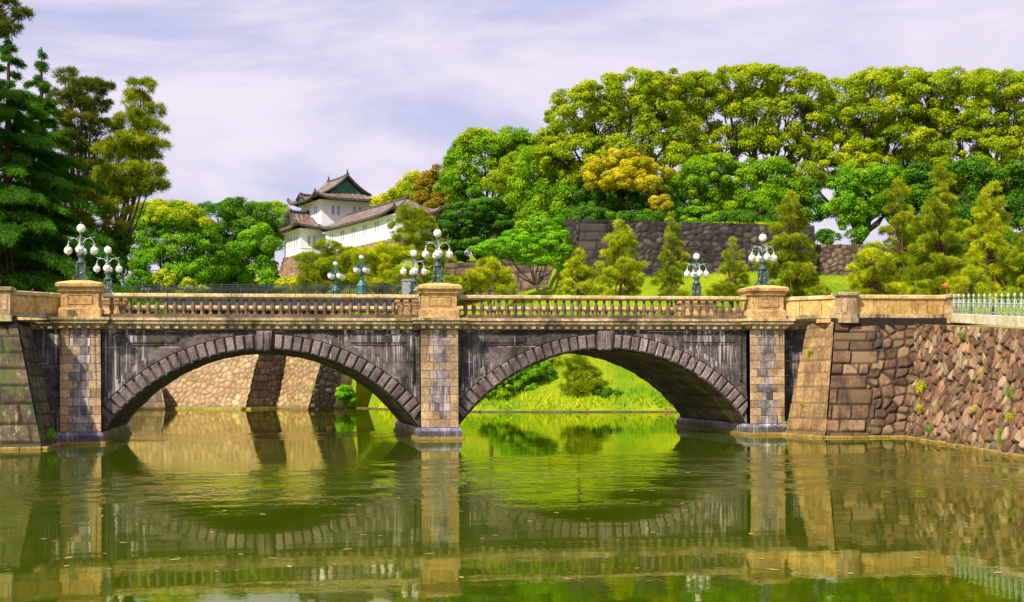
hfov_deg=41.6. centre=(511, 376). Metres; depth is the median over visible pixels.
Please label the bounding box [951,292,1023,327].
iron fence
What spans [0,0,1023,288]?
sky
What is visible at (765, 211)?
evergreen tree
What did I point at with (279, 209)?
broadleaf tree
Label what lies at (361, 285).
street lamp
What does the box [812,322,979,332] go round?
plaza
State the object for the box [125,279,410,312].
iron bridge
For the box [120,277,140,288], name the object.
shrub
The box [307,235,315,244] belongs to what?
window
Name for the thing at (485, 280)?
pine tree
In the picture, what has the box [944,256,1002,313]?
pine tree
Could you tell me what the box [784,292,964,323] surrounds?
stone parapet
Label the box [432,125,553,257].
camphor tree
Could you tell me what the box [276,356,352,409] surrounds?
moat wall
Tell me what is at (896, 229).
pine tree
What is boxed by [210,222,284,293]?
broadleaf tree
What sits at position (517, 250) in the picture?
maple tree
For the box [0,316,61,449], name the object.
abutment
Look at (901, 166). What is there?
evergreen tree
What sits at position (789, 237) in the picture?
pine tree
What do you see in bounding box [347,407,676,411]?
bank edging
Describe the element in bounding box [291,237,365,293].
pine tree
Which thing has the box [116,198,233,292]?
broadleaf tree
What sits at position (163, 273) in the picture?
shrub
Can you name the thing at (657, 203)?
shrub
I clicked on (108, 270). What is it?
street lamp
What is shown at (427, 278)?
pine tree
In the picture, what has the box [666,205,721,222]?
shrub
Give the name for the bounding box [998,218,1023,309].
pine tree
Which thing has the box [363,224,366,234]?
window
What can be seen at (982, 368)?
rubble wall
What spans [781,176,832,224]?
evergreen tree
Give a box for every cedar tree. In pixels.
[0,34,181,313]
[0,46,113,291]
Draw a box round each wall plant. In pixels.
[46,428,58,440]
[913,380,927,392]
[916,404,922,412]
[923,425,932,432]
[956,332,965,339]
[972,404,978,412]
[994,428,1003,443]
[1004,386,1016,398]
[1004,413,1014,420]
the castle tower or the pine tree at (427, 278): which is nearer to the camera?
the pine tree at (427, 278)
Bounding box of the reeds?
[372,385,671,410]
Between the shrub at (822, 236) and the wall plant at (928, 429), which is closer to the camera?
the wall plant at (928, 429)
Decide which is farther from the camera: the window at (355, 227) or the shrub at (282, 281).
the window at (355, 227)
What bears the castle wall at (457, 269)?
on the hill
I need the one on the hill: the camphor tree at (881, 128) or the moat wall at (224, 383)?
the camphor tree at (881, 128)
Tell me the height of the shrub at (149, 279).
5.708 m
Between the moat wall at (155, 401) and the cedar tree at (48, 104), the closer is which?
the cedar tree at (48, 104)
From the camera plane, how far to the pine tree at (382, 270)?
148.98 m
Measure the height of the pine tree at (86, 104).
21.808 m
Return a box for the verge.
[949,325,1023,329]
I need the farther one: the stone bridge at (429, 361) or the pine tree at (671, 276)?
the pine tree at (671, 276)
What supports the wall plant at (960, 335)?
attached to the rubble wall at (982, 368)
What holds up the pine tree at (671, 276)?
on the hill
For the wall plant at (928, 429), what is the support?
attached to the rubble wall at (982, 368)
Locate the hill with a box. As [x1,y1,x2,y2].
[125,223,1022,410]
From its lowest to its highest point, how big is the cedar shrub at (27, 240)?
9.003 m
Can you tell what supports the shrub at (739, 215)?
on the hill
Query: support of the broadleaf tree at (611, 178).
on the hill
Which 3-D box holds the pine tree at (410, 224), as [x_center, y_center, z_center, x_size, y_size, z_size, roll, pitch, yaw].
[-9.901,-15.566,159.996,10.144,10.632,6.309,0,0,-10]
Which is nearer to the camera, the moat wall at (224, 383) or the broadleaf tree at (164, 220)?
the moat wall at (224, 383)
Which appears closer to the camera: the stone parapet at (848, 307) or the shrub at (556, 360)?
the stone parapet at (848, 307)
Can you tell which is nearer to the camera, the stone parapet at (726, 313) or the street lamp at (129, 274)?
the stone parapet at (726, 313)
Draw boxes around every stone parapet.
[0,287,60,321]
[716,308,830,322]
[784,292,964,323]
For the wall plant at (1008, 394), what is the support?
attached to the rubble wall at (982, 368)
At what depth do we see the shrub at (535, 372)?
116.36 m
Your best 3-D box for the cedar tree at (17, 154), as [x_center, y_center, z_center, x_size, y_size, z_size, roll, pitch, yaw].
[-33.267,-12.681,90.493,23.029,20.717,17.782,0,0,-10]
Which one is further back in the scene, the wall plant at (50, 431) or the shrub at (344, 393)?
the shrub at (344, 393)
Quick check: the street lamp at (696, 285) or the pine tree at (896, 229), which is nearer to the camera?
the street lamp at (696, 285)
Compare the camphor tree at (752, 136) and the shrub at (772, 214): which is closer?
the shrub at (772, 214)
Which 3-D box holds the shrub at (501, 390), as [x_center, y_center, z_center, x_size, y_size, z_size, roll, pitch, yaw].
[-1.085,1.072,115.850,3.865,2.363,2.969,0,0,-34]
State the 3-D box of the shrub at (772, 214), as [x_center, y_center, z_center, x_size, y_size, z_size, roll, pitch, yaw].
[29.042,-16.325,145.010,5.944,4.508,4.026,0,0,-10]
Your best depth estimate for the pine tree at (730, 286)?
118.73 m
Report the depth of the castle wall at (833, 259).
139.83 m
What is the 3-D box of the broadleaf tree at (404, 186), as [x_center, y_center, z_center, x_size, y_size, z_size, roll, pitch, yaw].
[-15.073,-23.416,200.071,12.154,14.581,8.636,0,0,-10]
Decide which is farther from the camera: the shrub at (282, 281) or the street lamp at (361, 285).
the shrub at (282, 281)
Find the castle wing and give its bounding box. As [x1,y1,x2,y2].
[318,195,441,251]
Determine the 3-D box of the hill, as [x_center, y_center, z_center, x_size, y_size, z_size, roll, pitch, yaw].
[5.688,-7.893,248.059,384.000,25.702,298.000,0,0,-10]
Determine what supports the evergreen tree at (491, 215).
on the hill
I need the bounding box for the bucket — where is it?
[66,309,73,316]
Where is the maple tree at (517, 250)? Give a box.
[467,215,574,294]
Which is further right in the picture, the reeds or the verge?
the verge
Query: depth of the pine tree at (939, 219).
111.04 m
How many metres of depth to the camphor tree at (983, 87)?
160.26 m
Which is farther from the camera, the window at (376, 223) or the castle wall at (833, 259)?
the window at (376, 223)
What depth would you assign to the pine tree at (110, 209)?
97.37 m
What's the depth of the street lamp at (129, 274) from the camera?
135.70 m
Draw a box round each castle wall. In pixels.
[445,257,554,294]
[565,219,816,289]
[815,244,915,276]
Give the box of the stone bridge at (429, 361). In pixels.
[18,280,816,444]
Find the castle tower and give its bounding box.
[274,169,382,257]
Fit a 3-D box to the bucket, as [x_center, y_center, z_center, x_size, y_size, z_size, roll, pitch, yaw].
[-20.036,-2.875,61.129,0.350,0.345,0.350,0,0,-10]
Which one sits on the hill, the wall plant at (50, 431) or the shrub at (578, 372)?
the shrub at (578, 372)
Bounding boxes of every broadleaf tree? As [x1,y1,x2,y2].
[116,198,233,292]
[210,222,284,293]
[221,200,291,276]
[370,169,439,219]
[413,164,463,238]
[568,147,684,218]
[816,163,912,243]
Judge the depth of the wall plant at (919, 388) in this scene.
62.80 m
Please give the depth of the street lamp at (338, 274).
140.95 m
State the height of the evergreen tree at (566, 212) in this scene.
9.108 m
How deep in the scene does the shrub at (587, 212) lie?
143.33 m
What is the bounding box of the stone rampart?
[278,238,433,275]
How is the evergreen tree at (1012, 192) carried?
on the hill
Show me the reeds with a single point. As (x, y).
(613, 398)
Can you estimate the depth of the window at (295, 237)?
202.21 m
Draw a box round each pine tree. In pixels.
[0,0,35,39]
[29,64,127,217]
[29,182,135,275]
[89,75,174,273]
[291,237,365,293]
[337,240,423,314]
[385,201,459,276]
[419,270,470,284]
[457,254,518,312]
[556,247,600,355]
[593,218,649,314]
[648,211,690,315]
[705,236,751,307]
[752,189,832,296]
[841,239,920,294]
[877,176,917,294]
[898,162,973,294]
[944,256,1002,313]
[958,180,1023,314]
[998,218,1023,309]
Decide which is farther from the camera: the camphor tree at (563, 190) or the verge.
the camphor tree at (563, 190)
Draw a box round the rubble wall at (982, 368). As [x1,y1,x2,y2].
[905,323,1023,457]
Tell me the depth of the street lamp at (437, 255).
64.82 m
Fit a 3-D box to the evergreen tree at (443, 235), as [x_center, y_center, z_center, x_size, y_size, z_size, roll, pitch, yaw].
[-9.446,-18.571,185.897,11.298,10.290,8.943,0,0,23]
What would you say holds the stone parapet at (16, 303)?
on the abutment at (19, 430)
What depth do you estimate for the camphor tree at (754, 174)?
150.88 m
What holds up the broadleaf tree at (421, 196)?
on the hill
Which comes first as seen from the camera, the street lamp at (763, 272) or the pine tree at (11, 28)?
the street lamp at (763, 272)
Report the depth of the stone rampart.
201.24 m
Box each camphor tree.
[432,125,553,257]
[503,145,584,249]
[531,66,699,200]
[656,152,814,216]
[668,61,839,214]
[793,65,936,244]
[889,65,1023,222]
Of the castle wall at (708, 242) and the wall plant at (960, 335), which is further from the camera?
the castle wall at (708, 242)
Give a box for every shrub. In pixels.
[0,209,57,286]
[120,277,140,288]
[125,269,163,291]
[152,268,177,290]
[178,277,204,292]
[273,277,316,293]
[335,384,356,408]
[485,378,520,398]
[503,361,558,390]
[545,354,572,368]
[558,355,603,397]
[572,205,615,222]
[593,387,623,399]
[610,208,674,221]
[648,193,674,212]
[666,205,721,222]
[712,209,772,222]
[763,205,801,222]
[815,228,842,243]
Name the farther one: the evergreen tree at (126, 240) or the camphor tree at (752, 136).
the camphor tree at (752, 136)
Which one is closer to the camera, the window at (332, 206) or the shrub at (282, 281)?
the shrub at (282, 281)
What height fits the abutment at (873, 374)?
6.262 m
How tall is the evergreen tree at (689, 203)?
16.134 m
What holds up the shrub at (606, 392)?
on the hill
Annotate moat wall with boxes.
[140,388,165,408]
[161,354,285,409]
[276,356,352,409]
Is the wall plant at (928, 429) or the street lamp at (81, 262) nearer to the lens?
the wall plant at (928, 429)
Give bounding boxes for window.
[294,236,297,245]
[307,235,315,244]
[314,206,317,215]
[331,205,339,214]
[351,227,355,237]
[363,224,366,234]
[375,221,378,232]
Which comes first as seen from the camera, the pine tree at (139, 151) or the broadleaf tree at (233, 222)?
the pine tree at (139, 151)
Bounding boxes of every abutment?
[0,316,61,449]
[782,318,951,437]
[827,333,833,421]
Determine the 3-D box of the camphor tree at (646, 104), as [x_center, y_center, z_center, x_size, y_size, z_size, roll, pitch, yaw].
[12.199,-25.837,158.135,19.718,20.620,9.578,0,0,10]
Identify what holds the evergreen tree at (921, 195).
on the hill
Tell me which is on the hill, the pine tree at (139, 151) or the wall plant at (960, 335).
the pine tree at (139, 151)
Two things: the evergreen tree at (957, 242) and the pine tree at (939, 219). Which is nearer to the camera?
the pine tree at (939, 219)
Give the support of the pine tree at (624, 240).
on the hill
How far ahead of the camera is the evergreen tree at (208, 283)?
176.30 m
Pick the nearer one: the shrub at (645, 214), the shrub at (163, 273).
the shrub at (645, 214)
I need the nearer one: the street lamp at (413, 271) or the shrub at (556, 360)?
the street lamp at (413, 271)
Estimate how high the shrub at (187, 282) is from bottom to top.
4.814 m
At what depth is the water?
29.24 m
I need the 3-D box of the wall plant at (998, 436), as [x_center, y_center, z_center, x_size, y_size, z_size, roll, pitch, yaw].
[18.519,2.318,50.763,0.769,0.780,0.733,0,0,-10]
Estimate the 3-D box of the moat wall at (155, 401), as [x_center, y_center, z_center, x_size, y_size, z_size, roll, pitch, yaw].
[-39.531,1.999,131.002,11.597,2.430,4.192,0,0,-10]
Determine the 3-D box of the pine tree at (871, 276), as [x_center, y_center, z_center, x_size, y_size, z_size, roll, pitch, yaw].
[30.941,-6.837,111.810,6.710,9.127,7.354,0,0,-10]
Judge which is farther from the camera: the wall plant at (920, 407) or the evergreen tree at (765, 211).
the evergreen tree at (765, 211)
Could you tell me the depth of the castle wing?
186.45 m
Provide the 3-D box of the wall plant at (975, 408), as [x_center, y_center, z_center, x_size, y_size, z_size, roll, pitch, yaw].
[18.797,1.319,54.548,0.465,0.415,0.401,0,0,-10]
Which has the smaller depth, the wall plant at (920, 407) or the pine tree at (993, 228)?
the wall plant at (920, 407)
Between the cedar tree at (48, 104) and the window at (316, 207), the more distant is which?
the window at (316, 207)
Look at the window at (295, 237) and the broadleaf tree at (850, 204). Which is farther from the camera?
the window at (295, 237)
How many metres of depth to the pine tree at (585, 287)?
120.62 m
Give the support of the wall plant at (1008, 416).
attached to the rubble wall at (982, 368)
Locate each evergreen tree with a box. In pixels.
[29,226,133,291]
[150,257,235,292]
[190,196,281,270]
[433,205,471,254]
[434,195,523,261]
[552,205,578,251]
[665,170,747,217]
[729,174,783,215]
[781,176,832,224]
[882,160,948,222]
[885,183,993,243]
[901,157,1023,245]
[907,224,1022,279]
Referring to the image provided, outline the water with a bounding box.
[0,408,1023,601]
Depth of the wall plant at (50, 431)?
58.74 m
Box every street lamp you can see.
[64,222,98,279]
[93,245,122,292]
[116,269,131,287]
[327,258,343,293]
[353,252,369,293]
[400,248,427,294]
[422,226,453,282]
[684,251,708,295]
[748,232,776,285]
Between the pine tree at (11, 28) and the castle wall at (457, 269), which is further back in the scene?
the castle wall at (457, 269)

